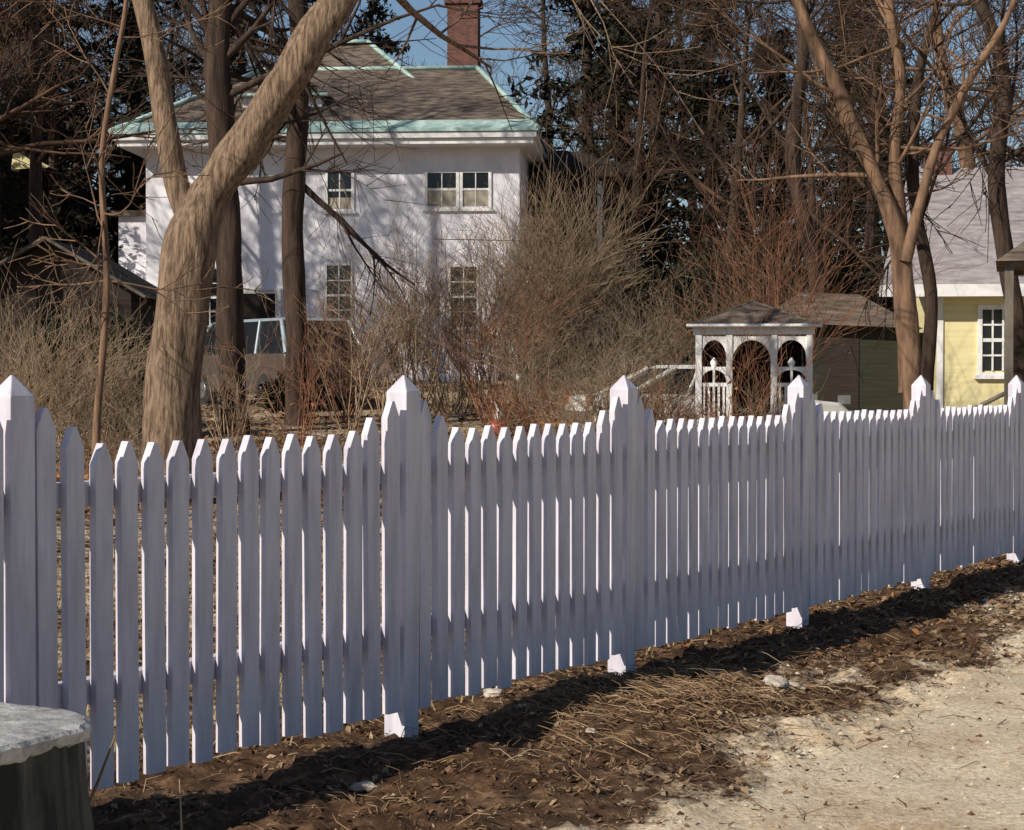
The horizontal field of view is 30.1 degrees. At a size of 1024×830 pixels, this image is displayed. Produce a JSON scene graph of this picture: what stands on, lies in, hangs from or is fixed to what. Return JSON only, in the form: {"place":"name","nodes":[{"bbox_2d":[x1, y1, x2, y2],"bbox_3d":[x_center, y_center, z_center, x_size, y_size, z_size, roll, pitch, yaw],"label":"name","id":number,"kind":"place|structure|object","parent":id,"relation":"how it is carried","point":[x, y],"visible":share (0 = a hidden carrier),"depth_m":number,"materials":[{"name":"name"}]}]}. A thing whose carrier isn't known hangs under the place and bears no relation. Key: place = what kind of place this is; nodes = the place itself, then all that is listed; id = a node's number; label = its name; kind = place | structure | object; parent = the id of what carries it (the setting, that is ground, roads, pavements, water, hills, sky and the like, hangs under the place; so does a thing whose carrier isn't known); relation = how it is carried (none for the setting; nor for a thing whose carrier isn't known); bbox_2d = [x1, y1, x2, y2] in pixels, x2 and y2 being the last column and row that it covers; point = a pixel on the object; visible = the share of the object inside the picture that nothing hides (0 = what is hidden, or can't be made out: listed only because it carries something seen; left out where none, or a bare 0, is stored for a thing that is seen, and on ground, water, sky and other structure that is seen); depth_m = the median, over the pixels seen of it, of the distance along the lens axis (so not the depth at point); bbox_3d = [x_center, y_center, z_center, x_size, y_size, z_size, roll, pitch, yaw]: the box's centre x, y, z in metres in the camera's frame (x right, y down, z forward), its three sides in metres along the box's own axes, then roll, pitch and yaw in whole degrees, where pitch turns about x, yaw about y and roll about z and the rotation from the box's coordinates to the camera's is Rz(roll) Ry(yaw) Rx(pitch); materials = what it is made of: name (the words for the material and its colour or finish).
{"place":"outdoors","nodes":[
{"label":"outdoors","id":0,"kind":"place"},
{"bbox_2d":[9,0,1023,290],"label":"sky","id":1,"kind":"structure","parent":0,"point":[420,52],"materials":[{"name":"blue"}]},
{"bbox_2d":[45,377,1023,829],"bbox_3d":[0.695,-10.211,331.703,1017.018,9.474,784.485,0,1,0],"label":"ground","id":2,"kind":"structure","parent":0,"point":[225,779],"depth_m":7.21,"materials":[{"name":"soil"}]},
{"bbox_2d":[0,41,71,259],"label":"brown house","id":3,"kind":"structure","parent":2,"relation":"on","point":[11,194],"depth_m":52.80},
{"bbox_2d":[0,702,93,829],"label":"tree stump","id":4,"kind":"object","parent":2,"relation":"on","point":[43,780],"visible":1,"depth_m":3.94,"materials":[{"name":"wood"}]},
{"bbox_2d":[0,0,108,140],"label":"bare tree","id":5,"kind":"object","parent":2,"relation":"on","point":[4,45],"visible":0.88,"depth_m":42.69,"materials":[{"name":"brown plant"}]},
{"bbox_2d":[0,0,120,246],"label":"bare tree","id":6,"kind":"object","parent":2,"relation":"on","point":[47,137],"visible":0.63,"depth_m":46.05,"materials":[{"name":"brown plant"}]},
{"bbox_2d":[0,0,123,262],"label":"pine tree","id":7,"kind":"object","parent":2,"relation":"on","point":[63,125],"visible":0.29,"depth_m":51.73,"materials":[{"name":"green plant"}]},
{"bbox_2d":[1,4,124,248],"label":"pine tree","id":8,"kind":"object","parent":2,"relation":"on","point":[70,58],"visible":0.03,"depth_m":61.34,"materials":[{"name":"green plant"}]},
{"bbox_2d":[0,241,143,461],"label":"overgrown bush","id":9,"kind":"object","parent":2,"relation":"on","point":[36,391],"visible":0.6,"depth_m":21.57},
{"bbox_2d":[0,0,143,263],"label":"pine tree","id":10,"kind":"object","parent":2,"relation":"on","point":[62,206],"visible":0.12,"depth_m":56.44,"materials":[{"name":"green plant"}]},
{"bbox_2d":[0,236,157,386],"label":"dark garage","id":11,"kind":"structure","parent":2,"relation":"on","point":[130,299],"depth_m":41.95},
{"bbox_2d":[9,309,149,429],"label":"yew bush","id":12,"kind":"object","parent":2,"relation":"on","point":[111,325],"visible":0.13,"depth_m":30.56,"materials":[{"name":"brown plant"}]},
{"bbox_2d":[33,353,142,479],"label":"overgrown bush","id":13,"kind":"object","parent":2,"relation":"on","point":[130,434],"visible":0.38,"depth_m":20.91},
{"bbox_2d":[0,0,201,258],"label":"bare tree","id":14,"kind":"object","parent":2,"relation":"on","point":[35,188],"visible":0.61,"depth_m":46.50,"materials":[{"name":"brown plant"}]},
{"bbox_2d":[0,319,213,468],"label":"overgrown bush","id":15,"kind":"object","parent":2,"relation":"on","point":[134,395],"visible":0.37,"depth_m":22.32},
{"bbox_2d":[0,244,226,462],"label":"overgrown bush","id":16,"kind":"object","parent":2,"relation":"on","point":[64,339],"visible":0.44,"depth_m":24.51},
{"bbox_2d":[95,351,146,436],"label":"yew bush","id":17,"kind":"object","parent":2,"relation":"on","point":[134,380],"visible":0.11,"depth_m":28.53,"materials":[{"name":"brown plant"}]},
{"bbox_2d":[46,0,203,262],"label":"pine tree","id":18,"kind":"object","parent":2,"relation":"on","point":[120,202],"visible":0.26,"depth_m":59.35,"materials":[{"name":"green plant"}]},
{"bbox_2d":[109,210,145,279],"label":"side wing","id":19,"kind":"structure","parent":2,"relation":"on","point":[132,239],"depth_m":52.15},
{"bbox_2d":[0,0,278,457],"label":"birch sapling","id":20,"kind":"object","parent":2,"relation":"on","point":[96,429],"visible":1,"depth_m":17.95,"materials":[{"name":"beige plant"}]},
{"bbox_2d":[0,0,283,239],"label":"bare tree","id":21,"kind":"object","parent":2,"relation":"on","point":[16,111],"visible":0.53,"depth_m":40.37,"materials":[{"name":"brown plant"}]},
{"bbox_2d":[0,0,431,425],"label":"oak tree","id":22,"kind":"object","parent":2,"relation":"on","point":[293,261],"visible":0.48,"depth_m":31.81,"materials":[{"name":"brown plant"}]},
{"bbox_2d":[200,331,275,447],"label":"forsythia bush","id":23,"kind":"object","parent":2,"relation":"on","point":[213,410],"visible":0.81,"depth_m":27.01,"materials":[{"name":"brown plant"}]},
{"bbox_2d":[203,0,277,78],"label":"pine tree","id":24,"kind":"object","parent":2,"relation":"on","point":[241,70],"visible":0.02,"depth_m":67.64,"materials":[{"name":"green plant"}]},
{"bbox_2d":[222,396,304,460],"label":"dry weeds","id":25,"kind":"object","parent":2,"relation":"on","point":[259,440],"visible":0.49,"depth_m":23.83,"materials":[{"name":"brown plant"}]},
{"bbox_2d":[205,269,349,443],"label":"forsythia bush","id":26,"kind":"object","parent":2,"relation":"on","point":[308,388],"visible":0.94,"depth_m":27.92,"materials":[{"name":"brown plant"}]},
{"bbox_2d":[200,317,367,408],"bbox_3d":[-4.750,-1.026,37.987,1.870,1.740,4.620,-1,1,-34],"label":"parked suv","id":27,"kind":"object","parent":2,"relation":"on","point":[254,329],"visible":0.21,"depth_m":36.58,"materials":[{"name":"brown paint"}]},
{"bbox_2d":[254,366,332,413],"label":"yew bush","id":28,"kind":"object","parent":2,"relation":"on","point":[267,385],"visible":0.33,"depth_m":33.67,"materials":[{"name":"brown plant"}]},
{"bbox_2d":[146,147,536,379],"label":"walls","id":29,"kind":"structure","parent":2,"relation":"on","point":[262,248],"depth_m":51.19,"materials":[{"name":"white paint"}]},
{"bbox_2d":[243,288,280,319],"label":"front door","id":30,"kind":"structure","parent":29,"relation":"attached to","point":[254,307],"depth_m":51.38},
{"bbox_2d":[112,131,547,178],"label":"cornice","id":31,"kind":"structure","parent":29,"relation":"attached to","point":[525,142],"depth_m":50.34,"materials":[{"name":"white paint"}]},
{"bbox_2d":[113,70,548,155],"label":"roof","id":32,"kind":"structure","parent":31,"relation":"on","point":[450,95],"depth_m":52.65,"materials":[{"name":"grey"}]},
{"bbox_2d":[234,86,331,107],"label":"dormer","id":33,"kind":"object","parent":32,"relation":"on","point":[247,95],"visible":0.06,"depth_m":52.23,"materials":[{"name":"white paint"}]},
{"bbox_2d":[108,65,549,155],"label":"copper trim","id":34,"kind":"structure","parent":32,"relation":"on","point":[464,125],"depth_m":50.53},
{"bbox_2d":[315,39,414,77],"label":"roof","id":35,"kind":"structure","parent":32,"relation":"on","point":[369,53],"depth_m":55.81,"materials":[{"name":"grey"}]},
{"bbox_2d":[444,0,482,65],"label":"chimney","id":36,"kind":"object","parent":32,"relation":"on","point":[466,32],"visible":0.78,"depth_m":55.81,"materials":[{"name":"brick"}]},
{"bbox_2d":[198,169,492,330],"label":"windows","id":37,"kind":"structure","parent":29,"relation":"attached to","point":[435,181],"depth_m":51.03,"materials":[{"name":"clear glass"}]},
{"bbox_2d":[259,263,424,430],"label":"forsythia bush","id":38,"kind":"object","parent":2,"relation":"on","point":[358,414],"visible":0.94,"depth_m":30.81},
{"bbox_2d":[154,0,565,433],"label":"oak tree","id":39,"kind":"object","parent":2,"relation":"on","point":[229,321],"visible":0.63,"depth_m":29.78,"materials":[{"name":"brown plant"}]},
{"bbox_2d":[272,274,449,421],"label":"forsythia bush","id":40,"kind":"object","parent":2,"relation":"on","point":[348,387],"visible":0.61,"depth_m":32.89,"materials":[{"name":"brown plant"}]},
{"bbox_2d":[242,138,481,411],"bbox_3d":[-2.957,-2.607,35.193,4.975,5.242,5.377,0,1,0],"label":"forsythia bush","id":41,"kind":"object","parent":2,"relation":"on","point":[385,290],"visible":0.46,"depth_m":35.62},
{"bbox_2d":[345,0,410,65],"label":"pine tree","id":42,"kind":"object","parent":2,"relation":"on","point":[374,9],"visible":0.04,"depth_m":70.58,"materials":[{"name":"green plant"}]},
{"bbox_2d":[307,187,501,417],"bbox_3d":[-1.992,-1.963,33.480,3.596,4.176,3.422,-1,1,-33],"label":"forsythia bush","id":43,"kind":"object","parent":2,"relation":"on","point":[410,349],"visible":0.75,"depth_m":33.80,"materials":[{"name":"brown plant"}]},
{"bbox_2d":[132,0,753,506],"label":"maple tree","id":44,"kind":"object","parent":2,"relation":"on","point":[172,390],"visible":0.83,"depth_m":19.75,"materials":[{"name":"brown plant"}]},
{"bbox_2d":[328,203,580,414],"bbox_3d":[-1.218,-2.004,34.973,4.236,4.122,4.510,-1,2,-37],"label":"forsythia bush","id":45,"kind":"object","parent":2,"relation":"on","point":[457,411],"visible":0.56,"depth_m":34.97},
{"bbox_2d":[364,223,597,421],"bbox_3d":[-0.334,-1.575,33.437,3.517,3.474,3.672,-1,2,-38],"label":"forsythia bush","id":46,"kind":"object","parent":2,"relation":"on","point":[481,367],"visible":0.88,"depth_m":33.12,"materials":[{"name":"brown plant"}]},
{"bbox_2d":[358,165,635,408],"bbox_3d":[-0.115,-2.449,36.991,4.765,4.775,4.898,1,1,29],"label":"forsythia bush","id":47,"kind":"object","parent":2,"relation":"on","point":[491,322],"visible":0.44,"depth_m":36.80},
{"bbox_2d":[0,375,1023,789],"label":"picket fence","id":48,"kind":"object","parent":2,"relation":"on","point":[636,529],"visible":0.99,"depth_m":7.62,"materials":[{"name":"paint"}]},
{"bbox_2d":[4,0,1023,357],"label":"background trees","id":49,"kind":"object","parent":2,"relation":"on","point":[544,72],"visible":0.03,"depth_m":76.73,"materials":[{"name":"brown plant"}]},
{"bbox_2d":[57,517,989,795],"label":"dry grass","id":50,"kind":"structure","parent":2,"relation":"on","point":[281,621],"depth_m":10.38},
{"bbox_2d":[439,218,618,402],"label":"lilac bush","id":51,"kind":"object","parent":2,"relation":"on","point":[531,313],"visible":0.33,"depth_m":38.78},
{"bbox_2d":[468,367,593,441],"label":"overgrown bush","id":52,"kind":"object","parent":2,"relation":"on","point":[505,415],"visible":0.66,"depth_m":27.30,"materials":[{"name":"brown plant"}]},
{"bbox_2d":[469,375,597,435],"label":"dry weeds","id":53,"kind":"object","parent":2,"relation":"on","point":[556,427],"visible":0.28,"depth_m":22.61,"materials":[{"name":"brown plant"}]},
{"bbox_2d":[51,380,1023,668],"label":"fallen leaves","id":54,"kind":"object","parent":2,"relation":"on","point":[771,630],"visible":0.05,"depth_m":11.90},
{"bbox_2d":[455,300,650,428],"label":"overgrown bush","id":55,"kind":"object","parent":2,"relation":"on","point":[575,367],"visible":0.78,"depth_m":30.84,"materials":[{"name":"brown plant"}]},
{"bbox_2d":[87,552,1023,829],"bbox_3d":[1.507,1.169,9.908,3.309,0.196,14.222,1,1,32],"label":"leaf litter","id":56,"kind":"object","parent":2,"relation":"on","point":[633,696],"visible":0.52,"depth_m":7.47,"materials":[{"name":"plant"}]},
{"bbox_2d":[91,553,1023,829],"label":"straw and twigs","id":57,"kind":"object","parent":2,"relation":"on","point":[679,685],"visible":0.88,"depth_m":7.61,"materials":[{"name":"plant"}]},
{"bbox_2d":[415,117,717,400],"bbox_3d":[1.093,-3.164,40.015,6.314,5.853,6.034,0,1,-14],"label":"lilac bush","id":58,"kind":"object","parent":2,"relation":"on","point":[573,258],"visible":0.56,"depth_m":39.44,"materials":[{"name":"plant"}]},
{"bbox_2d":[485,276,672,394],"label":"overgrown bush","id":59,"kind":"object","parent":2,"relation":"on","point":[600,355],"visible":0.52,"depth_m":32.97,"materials":[{"name":"brown plant"}]},
{"bbox_2d":[511,359,657,436],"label":"overgrown bush","id":60,"kind":"object","parent":2,"relation":"on","point":[592,413],"visible":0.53,"depth_m":25.76,"materials":[{"name":"brown plant"}]},
{"bbox_2d":[527,150,646,376],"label":"wing","id":61,"kind":"structure","parent":2,"relation":"on","point":[555,161],"depth_m":54.17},
{"bbox_2d":[507,0,688,309],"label":"pine tree","id":62,"kind":"object","parent":2,"relation":"on","point":[586,8],"visible":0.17,"depth_m":61.66,"materials":[{"name":"green plant"}]},
{"bbox_2d":[578,254,659,382],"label":"yew bush","id":63,"kind":"object","parent":2,"relation":"on","point":[627,291],"visible":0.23,"depth_m":43.57,"materials":[{"name":"brown plant"}]},
{"bbox_2d":[584,0,684,328],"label":"pine tree","id":64,"kind":"object","parent":2,"relation":"on","point":[619,39],"visible":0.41,"depth_m":55.39,"materials":[{"name":"green plant"}]},
{"bbox_2d":[575,321,694,427],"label":"overgrown bush","id":65,"kind":"object","parent":2,"relation":"on","point":[661,376],"visible":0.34,"depth_m":26.94,"materials":[{"name":"brown plant"}]},
{"bbox_2d":[555,279,716,375],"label":"overgrown bush","id":66,"kind":"object","parent":2,"relation":"on","point":[661,347],"visible":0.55,"depth_m":35.00,"materials":[{"name":"brown plant"}]},
{"bbox_2d":[552,343,724,429],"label":"overgrown bush","id":67,"kind":"object","parent":2,"relation":"on","point":[605,395],"visible":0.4,"depth_m":26.24,"materials":[{"name":"brown plant"}]},
{"bbox_2d":[568,0,737,324],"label":"pine tree","id":68,"kind":"object","parent":2,"relation":"on","point":[656,30],"visible":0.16,"depth_m":59.39,"materials":[{"name":"green plant"}]},
{"bbox_2d":[600,361,727,428],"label":"overgrown bush","id":69,"kind":"object","parent":2,"relation":"on","point":[675,417],"visible":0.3,"depth_m":24.15,"materials":[{"name":"brown plant"}]},
{"bbox_2d":[537,0,804,288],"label":"bare tree","id":70,"kind":"object","parent":2,"relation":"on","point":[640,213],"visible":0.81,"depth_m":53.19,"materials":[{"name":"brown plant"}]},
{"bbox_2d":[628,261,715,367],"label":"yew bush","id":71,"kind":"object","parent":2,"relation":"on","point":[678,287],"visible":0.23,"depth_m":40.95,"materials":[{"name":"brown plant"}]},
{"bbox_2d":[582,226,774,380],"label":"overgrown bush","id":72,"kind":"object","parent":2,"relation":"on","point":[671,321],"visible":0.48,"depth_m":37.71,"materials":[{"name":"brown plant"}]},
{"bbox_2d":[648,0,761,343],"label":"pine tree","id":73,"kind":"object","parent":2,"relation":"on","point":[706,113],"visible":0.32,"depth_m":53.66,"materials":[{"name":"green plant"}]},
{"bbox_2d":[560,365,853,430],"bbox_3d":[3.100,-0.149,30.504,4.420,1.300,1.770,0,1,-14],"label":"parked sedan","id":74,"kind":"object","parent":2,"relation":"on","point":[838,406],"visible":0.13,"depth_m":29.87,"materials":[{"name":"white paint"}]},
{"bbox_2d":[642,0,776,335],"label":"pine tree","id":75,"kind":"object","parent":2,"relation":"on","point":[729,82],"visible":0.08,"depth_m":62.72,"materials":[{"name":"green plant"}]},
{"bbox_2d":[640,273,803,424],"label":"red twig bush","id":76,"kind":"object","parent":2,"relation":"on","point":[729,382],"visible":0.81,"depth_m":23.52,"materials":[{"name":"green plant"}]},
{"bbox_2d":[674,236,786,335],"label":"yew bush","id":77,"kind":"object","parent":2,"relation":"on","point":[699,260],"visible":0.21,"depth_m":43.85,"materials":[{"name":"brown plant"}]},
{"bbox_2d":[604,0,858,335],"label":"bare tree","id":78,"kind":"object","parent":2,"relation":"on","point":[743,87],"visible":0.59,"depth_m":48.56,"materials":[{"name":"brown plant"}]},
{"bbox_2d":[685,300,822,428],"bbox_3d":[3.231,-0.372,25.537,1.783,2.335,1.605,0,1,6],"label":"garden gazebo","id":79,"kind":"object","parent":2,"relation":"on","point":[725,318],"visible":0.58,"depth_m":24.96,"materials":[{"name":"white paint"}]},
{"bbox_2d":[645,235,866,420],"bbox_3d":[2.998,-0.748,23.596,2.748,2.900,1.744,0,1,-13],"label":"red twig bush","id":80,"kind":"object","parent":2,"relation":"on","point":[769,356],"visible":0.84,"depth_m":23.65,"materials":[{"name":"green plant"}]},
{"bbox_2d":[694,371,821,423],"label":"overgrown bush","id":81,"kind":"object","parent":2,"relation":"on","point":[753,410],"visible":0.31,"depth_m":23.82,"materials":[{"name":"brown plant"}]},
{"bbox_2d":[658,230,869,348],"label":"overgrown bush","id":82,"kind":"object","parent":2,"relation":"on","point":[734,303],"visible":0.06,"depth_m":36.65,"materials":[{"name":"brown plant"}]},
{"bbox_2d":[600,0,930,338],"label":"maple tree","id":83,"kind":"object","parent":2,"relation":"on","point":[796,93],"visible":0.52,"depth_m":35.78,"materials":[{"name":"brown plant"}]},
{"bbox_2d":[711,32,830,304],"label":"pine tree","id":84,"kind":"object","parent":2,"relation":"on","point":[757,112],"visible":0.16,"depth_m":55.84,"materials":[{"name":"green plant"}]},
{"bbox_2d":[737,27,820,306],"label":"pine tree","id":85,"kind":"object","parent":2,"relation":"on","point":[779,127],"visible":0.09,"depth_m":63.34,"materials":[{"name":"green plant"}]},
{"bbox_2d":[668,0,904,292],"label":"bare tree","id":86,"kind":"object","parent":2,"relation":"on","point":[812,192],"visible":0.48,"depth_m":45.34,"materials":[{"name":"brown plant"}]},
{"bbox_2d":[647,94,988,374],"bbox_3d":[3.886,-2.102,26.470,3.924,5.275,4.598,-1,1,-28],"label":"red twig bush","id":87,"kind":"object","parent":2,"relation":"on","point":[755,286],"visible":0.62,"depth_m":26.71,"materials":[{"name":"plant"}]},
{"bbox_2d":[776,231,875,302],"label":"yew bush","id":88,"kind":"object","parent":2,"relation":"on","point":[855,281],"visible":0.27,"depth_m":46.56,"materials":[{"name":"brown plant"}]},
{"bbox_2d":[786,0,892,310],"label":"pine tree","id":89,"kind":"object","parent":2,"relation":"on","point":[841,182],"visible":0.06,"depth_m":61.73,"materials":[{"name":"green plant"}]},
{"bbox_2d":[664,0,1023,411],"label":"cherry tree","id":90,"kind":"object","parent":2,"relation":"on","point":[902,234],"visible":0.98,"depth_m":21.88,"materials":[{"name":"beige plant"}]},
{"bbox_2d":[805,46,888,297],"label":"pine tree","id":91,"kind":"object","parent":2,"relation":"on","point":[863,196],"visible":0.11,"depth_m":56.75,"materials":[{"name":"green plant"}]},
{"bbox_2d":[778,292,922,415],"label":"garden shed","id":92,"kind":"structure","parent":2,"relation":"on","point":[876,390],"depth_m":32.33,"materials":[{"name":"green"}]},
{"bbox_2d":[712,0,1023,382],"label":"maple tree","id":93,"kind":"object","parent":2,"relation":"on","point":[999,213],"visible":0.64,"depth_m":25.85,"materials":[{"name":"brown plant"}]},
{"bbox_2d":[735,0,1006,303],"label":"bare tree","id":94,"kind":"object","parent":2,"relation":"on","point":[874,93],"visible":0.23,"depth_m":51.27,"materials":[{"name":"brown plant"}]},
{"bbox_2d":[770,0,1023,167],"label":"maple tree","id":95,"kind":"object","parent":2,"relation":"on","point":[966,153],"visible":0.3,"depth_m":37.77,"materials":[{"name":"beige plant"}]},
{"bbox_2d":[874,44,927,309],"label":"pine tree","id":96,"kind":"object","parent":2,"relation":"on","point":[909,82],"visible":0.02,"depth_m":65.48,"materials":[{"name":"green plant"}]},
{"bbox_2d":[783,0,1023,390],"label":"cherry tree","id":97,"kind":"object","parent":2,"relation":"on","point":[912,171],"visible":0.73,"depth_m":22.88,"materials":[{"name":"brown plant"}]},
{"bbox_2d":[916,296,1023,409],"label":"walls","id":98,"kind":"structure","parent":2,"relation":"on","point":[962,387],"depth_m":29.94,"materials":[{"name":"yellow"}]},
{"bbox_2d":[879,284,1023,407],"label":"trim","id":99,"kind":"structure","parent":98,"relation":"attached to","point":[969,290],"depth_m":29.53,"materials":[{"name":"white paint"}]},
{"bbox_2d":[880,167,1023,283],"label":"roof","id":100,"kind":"structure","parent":98,"relation":"on","point":[967,254],"depth_m":30.80,"materials":[{"name":"grey"}]},
{"bbox_2d":[974,305,1004,378],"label":"windows","id":101,"kind":"structure","parent":98,"relation":"attached to","point":[990,343],"depth_m":29.86,"materials":[{"name":"white glass"}]},
{"bbox_2d":[973,242,1023,406],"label":"wooden pavilion","id":102,"kind":"structure","parent":2,"relation":"on","point":[1010,264],"depth_m":21.94,"materials":[{"name":"brown wood"}]},
{"bbox_2d":[543,593,1023,829],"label":"gravel driveway","id":103,"kind":"structure","parent":0,"point":[867,768],"depth_m":6.61,"materials":[{"name":"gravel"}]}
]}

